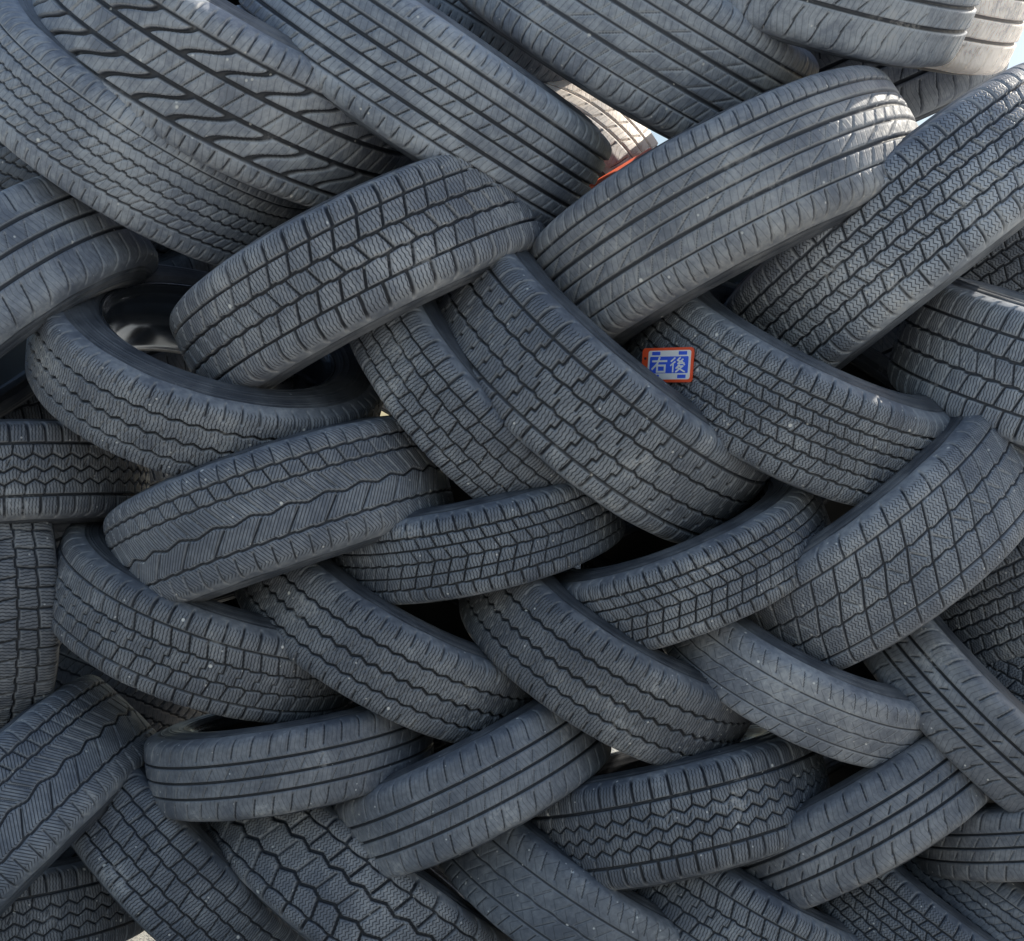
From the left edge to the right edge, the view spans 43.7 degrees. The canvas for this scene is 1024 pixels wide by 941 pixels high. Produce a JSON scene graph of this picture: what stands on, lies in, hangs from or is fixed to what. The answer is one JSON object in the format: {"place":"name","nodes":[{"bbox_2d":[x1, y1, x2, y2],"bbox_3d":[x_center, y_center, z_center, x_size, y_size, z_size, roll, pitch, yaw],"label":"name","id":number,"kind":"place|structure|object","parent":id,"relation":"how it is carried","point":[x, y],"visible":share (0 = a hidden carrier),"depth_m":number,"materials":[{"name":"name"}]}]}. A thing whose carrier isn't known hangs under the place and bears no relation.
{"place":"outdoors","nodes":[
{"label":"outdoors","id":0,"kind":"place"},
{"bbox_2d":[127,748,617,940],"bbox_3d":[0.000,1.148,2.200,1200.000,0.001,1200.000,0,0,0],"label":"ground","id":1,"kind":"structure","parent":0,"point":[144,936],"depth_m":3.14,"materials":[{"name":"beige concrete"}]},
{"bbox_2d":[0,853,144,940],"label":"used tyre","id":2,"kind":"object","parent":1,"relation":"on","point":[69,899],"visible":0.46,"depth_m":2.32,"materials":[{"name":"rubber"}]},
{"bbox_2d":[0,675,156,915],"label":"used tyre","id":3,"kind":"object","parent":2,"relation":"on","point":[71,755],"visible":0.85,"depth_m":2.24,"materials":[{"name":"rubber"}]},
{"bbox_2d":[0,519,59,728],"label":"used tyre","id":4,"kind":"object","parent":3,"relation":"on","point":[29,648],"visible":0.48,"depth_m":2.30,"materials":[{"name":"rubber"}]},
{"bbox_2d":[0,419,149,532],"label":"used tyre","id":5,"kind":"object","parent":4,"relation":"on","point":[59,476],"visible":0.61,"depth_m":2.32,"materials":[{"name":"rubber"}]},
{"bbox_2d":[0,175,157,417],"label":"used tyre","id":6,"kind":"object","parent":5,"relation":"on","point":[61,250],"visible":0.68,"depth_m":2.28,"materials":[{"name":"rubber"}]},
{"bbox_2d":[0,0,309,265],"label":"used tyre","id":7,"kind":"object","parent":6,"relation":"on","point":[75,127],"visible":0.58,"depth_m":2.25,"materials":[{"name":"rubber"}]},
{"bbox_2d":[32,0,413,207],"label":"used tyre","id":8,"kind":"object","parent":7,"relation":"on","point":[229,89],"visible":0.6,"depth_m":2.22,"materials":[{"name":"rubber"}]},
{"bbox_2d":[54,641,208,731],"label":"used tyre","id":9,"kind":"object","parent":1,"relation":"on","point":[156,713],"visible":0.03,"depth_m":2.87,"materials":[{"name":"rubber"}]},
{"bbox_2d":[55,469,171,546],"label":"used tyre","id":10,"kind":"object","parent":9,"relation":"on","point":[156,476],"visible":0.01,"depth_m":3.02,"materials":[{"name":"rubber"}]},
{"bbox_2d":[0,396,55,418],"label":"used tyre","id":11,"kind":"object","parent":10,"relation":"on","point":[32,408],"visible":0.02,"depth_m":2.85,"materials":[{"name":"rubber"}]},
{"bbox_2d":[142,250,216,371],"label":"used tyre","id":12,"kind":"object","parent":11,"relation":"on","point":[174,258],"visible":0.04,"depth_m":2.96,"materials":[{"name":"rubber"}]},
{"bbox_2d":[0,142,172,262],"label":"used tyre","id":13,"kind":"object","parent":12,"relation":"on","point":[14,169],"visible":0.01,"depth_m":2.78,"materials":[{"name":"rubber"}]},
{"bbox_2d":[71,765,306,940],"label":"used tyre","id":14,"kind":"object","parent":1,"relation":"on","point":[157,874],"visible":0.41,"depth_m":2.27,"materials":[{"name":"rubber"}]},
{"bbox_2d":[196,805,512,940],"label":"used tyre","id":15,"kind":"object","parent":1,"relation":"on","point":[312,875],"visible":0.5,"depth_m":2.26,"materials":[{"name":"rubber"}]},
{"bbox_2d":[144,702,433,821],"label":"used tyre","id":16,"kind":"object","parent":15,"relation":"on","point":[209,767],"visible":0.74,"depth_m":2.21,"materials":[{"name":"rubber"}]},
{"bbox_2d":[50,522,353,723],"bbox_3d":[-0.582,0.279,2.514,0.643,0.191,0.643,21,7,-3],"label":"used tyre","id":17,"kind":"object","parent":16,"relation":"on","point":[115,618],"visible":0.64,"depth_m":2.23,"materials":[{"name":"rubber"}]},
{"bbox_2d":[103,415,454,601],"bbox_3d":[-0.444,0.090,2.471,0.655,0.227,0.655,-18,-3,-13],"label":"used tyre","id":18,"kind":"object","parent":17,"relation":"on","point":[222,529],"visible":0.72,"depth_m":2.18,"materials":[{"name":"rubber"}]},
{"bbox_2d":[25,264,382,475],"bbox_3d":[-0.589,-0.199,2.501,0.681,0.179,0.680,13,25,-20],"label":"used tyre","id":19,"kind":"object","parent":18,"relation":"on","point":[96,375],"visible":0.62,"depth_m":2.23,"materials":[{"name":"rubber"}]},
{"bbox_2d":[169,155,544,389],"bbox_3d":[-0.297,-0.372,2.523,0.750,0.235,0.749,-27,4,3],"label":"used tyre","id":20,"kind":"object","parent":19,"relation":"on","point":[278,307],"visible":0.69,"depth_m":2.19,"materials":[{"name":"rubber"}]},
{"bbox_2d":[236,0,611,227],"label":"used tyre","id":21,"kind":"object","parent":20,"relation":"on","point":[415,80],"visible":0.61,"depth_m":2.23,"materials":[{"name":"rubber"}]},
{"bbox_2d":[235,558,533,743],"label":"used tyre","id":22,"kind":"object","parent":16,"relation":"on","point":[431,669],"visible":0.54,"depth_m":2.24,"materials":[{"name":"rubber"}]},
{"bbox_2d":[330,477,625,604],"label":"used tyre","id":23,"kind":"object","parent":22,"relation":"on","point":[465,544],"visible":0.6,"depth_m":2.24,"materials":[{"name":"rubber"}]},
{"bbox_2d":[349,299,566,498],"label":"used tyre","id":24,"kind":"object","parent":23,"relation":"on","point":[416,365],"visible":0.34,"depth_m":2.24,"materials":[{"name":"rubber"}]},
{"bbox_2d":[332,699,611,878],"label":"used tyre","id":25,"kind":"object","parent":15,"relation":"on","point":[447,801],"visible":0.66,"depth_m":2.21,"materials":[{"name":"rubber"}]},
{"bbox_2d":[437,820,680,940],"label":"used tyre","id":26,"kind":"object","parent":1,"relation":"on","point":[529,880],"visible":0.44,"depth_m":2.23,"materials":[{"name":"rubber"}]},
{"bbox_2d":[633,867,858,940],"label":"used tyre","id":27,"kind":"object","parent":1,"relation":"on","point":[738,904],"visible":0.27,"depth_m":2.24,"materials":[{"name":"rubber"}]},
{"bbox_2d":[531,724,829,890],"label":"used tyre","id":28,"kind":"object","parent":27,"relation":"on","point":[618,820],"visible":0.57,"depth_m":2.22,"materials":[{"name":"rubber"}]},
{"bbox_2d":[459,555,751,767],"bbox_3d":[0.192,0.339,2.497,0.610,0.191,0.610,31,11,5],"label":"used tyre","id":29,"kind":"object","parent":28,"relation":"on","point":[553,645],"visible":0.58,"depth_m":2.23,"materials":[{"name":"rubber"}]},
{"bbox_2d":[553,477,830,649],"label":"used tyre","id":30,"kind":"object","parent":29,"relation":"on","point":[648,590],"visible":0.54,"depth_m":2.22,"materials":[{"name":"rubber"}]},
{"bbox_2d":[435,250,770,543],"bbox_3d":[0.178,-0.171,2.526,0.741,0.246,0.740,39,16,-3],"label":"used tyre","id":31,"kind":"object","parent":30,"relation":"on","point":[582,402],"visible":0.63,"depth_m":2.21,"materials":[{"name":"rubber"}]},
{"bbox_2d":[529,65,917,350],"bbox_3d":[0.416,-0.483,2.550,0.824,0.267,0.824,-27,-3,12],"label":"used tyre","id":32,"kind":"object","parent":31,"relation":"on","point":[734,194],"visible":0.67,"depth_m":2.18,"materials":[{"name":"rubber"}]},
{"bbox_2d":[729,0,980,67],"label":"used tyre","id":33,"kind":"object","parent":32,"relation":"on","point":[911,33],"visible":0.91,"depth_m":2.28,"materials":[{"name":"rubber"}]},
{"bbox_2d":[740,736,990,910],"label":"used tyre","id":34,"kind":"object","parent":27,"relation":"on","point":[852,827],"visible":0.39,"depth_m":2.21,"materials":[{"name":"rubber"}]},
{"bbox_2d":[662,617,923,767],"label":"used tyre","id":35,"kind":"object","parent":34,"relation":"on","point":[858,714],"visible":0.56,"depth_m":2.21,"materials":[{"name":"rubber"}]},
{"bbox_2d":[747,414,1023,669],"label":"used tyre","id":36,"kind":"object","parent":35,"relation":"on","point":[934,528],"visible":0.59,"depth_m":2.19,"materials":[{"name":"rubber"}]},
{"bbox_2d":[627,281,949,505],"bbox_3d":[0.536,-0.162,2.482,0.629,0.222,0.629,28,19,7],"label":"used tyre","id":37,"kind":"object","parent":36,"relation":"on","point":[857,430],"visible":0.55,"depth_m":2.21,"materials":[{"name":"rubber"}]},
{"bbox_2d":[642,347,694,381],"bbox_3d":[0.277,-0.189,2.285,0.106,0.062,0.005,3,-2,38],"label":"position tag","id":38,"kind":"object","parent":37,"relation":"attached to","point":[674,364],"visible":0.91,"depth_m":2.28,"materials":[{"name":"multicoloured plastic"}]},
{"bbox_2d":[723,63,1023,369],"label":"used tyre","id":39,"kind":"object","parent":37,"relation":"on","point":[942,209],"visible":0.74,"depth_m":2.21,"materials":[{"name":"rubber"}]},
{"bbox_2d":[887,277,1023,449],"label":"used tyre","id":40,"kind":"object","parent":36,"relation":"on","point":[957,348],"visible":0.81,"depth_m":2.32,"materials":[{"name":"rubber"}]},
{"bbox_2d":[816,865,997,940],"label":"used tyre","id":41,"kind":"object","parent":1,"relation":"on","point":[900,903],"visible":0.23,"depth_m":2.25,"materials":[{"name":"rubber"}]},
{"bbox_2d":[901,856,1023,940],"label":"used tyre","id":42,"kind":"object","parent":1,"relation":"on","point":[995,910],"visible":0.24,"depth_m":2.29,"materials":[{"name":"rubber"}]},
{"bbox_2d":[913,799,1023,881],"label":"used tyre","id":43,"kind":"object","parent":42,"relation":"on","point":[985,843],"visible":0.45,"depth_m":2.26,"materials":[{"name":"rubber"}]},
{"bbox_2d":[863,615,1023,812],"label":"used tyre","id":44,"kind":"object","parent":43,"relation":"on","point":[966,702],"visible":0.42,"depth_m":2.23,"materials":[{"name":"rubber"}]},
{"bbox_2d":[972,653,1023,703],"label":"used tyre","id":45,"kind":"object","parent":43,"relation":"on","point":[1009,674],"visible":0.1,"depth_m":2.38,"materials":[{"name":"rubber"}]},
{"bbox_2d":[939,537,1023,664],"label":"used tyre","id":46,"kind":"object","parent":45,"relation":"on","point":[984,617],"visible":0.29,"depth_m":2.38,"materials":[{"name":"rubber"}]},
{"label":"used tyre","id":47,"kind":"object","parent":1,"relation":"on","visible":0},
{"bbox_2d":[382,403,391,414],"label":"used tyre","id":48,"kind":"object","parent":47,"relation":"on","point":[385,409],"depth_m":3.03,"materials":[{"name":"rubber"}]},
{"bbox_2d":[544,79,657,178],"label":"used tyre","id":49,"kind":"object","parent":48,"relation":"on","point":[628,139],"visible":0.04,"depth_m":3.00,"materials":[{"name":"rubber"}]},
{"bbox_2d":[425,0,563,82],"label":"used tyre","id":50,"kind":"object","parent":49,"relation":"on","point":[459,12],"visible":0.2,"depth_m":2.91,"materials":[{"name":"rubber"}]},
{"bbox_2d":[459,0,818,138],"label":"used tyre","id":51,"kind":"object","parent":50,"relation":"on","point":[668,69],"visible":0.67,"depth_m":2.29,"materials":[{"name":"rubber"}]},
{"bbox_2d":[590,148,651,188],"bbox_3d":[0.118,-0.599,2.940,0.445,0.296,0.044,0,0,-5],"label":"plastic bar","id":52,"kind":"object","parent":49,"relation":"on","point":[602,178],"visible":0.04,"depth_m":2.94,"materials":[{"name":"orange plastic"}]},
{"bbox_2d":[380,20,1023,415],"label":"sky","id":53,"kind":"structure","parent":0,"point":[1017,57],"materials":[{"name":"white"}]},
{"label":"used tyre","id":54,"kind":"object","parent":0,"visible":0},
{"bbox_2d":[870,324,899,357],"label":"used tyre","id":55,"kind":"object","parent":54,"relation":"on","point":[884,344],"visible":0.01,"depth_m":2.81,"materials":[{"name":"rubber"}]},
{"bbox_2d":[960,227,1023,293],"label":"used tyre","id":56,"kind":"object","parent":55,"relation":"on","point":[1002,265],"visible":0.02,"depth_m":2.70,"materials":[{"name":"rubber"}]},
{"bbox_2d":[807,50,1008,121],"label":"used tyre","id":57,"kind":"object","parent":56,"relation":"on","point":[923,93],"visible":0.12,"depth_m":2.86,"materials":[{"name":"rubber"}]},
{"bbox_2d":[914,0,1023,74],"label":"used tyre","id":58,"kind":"object","parent":57,"relation":"on","point":[993,35],"visible":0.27,"depth_m":2.61,"materials":[{"name":"rubber"}]}
]}

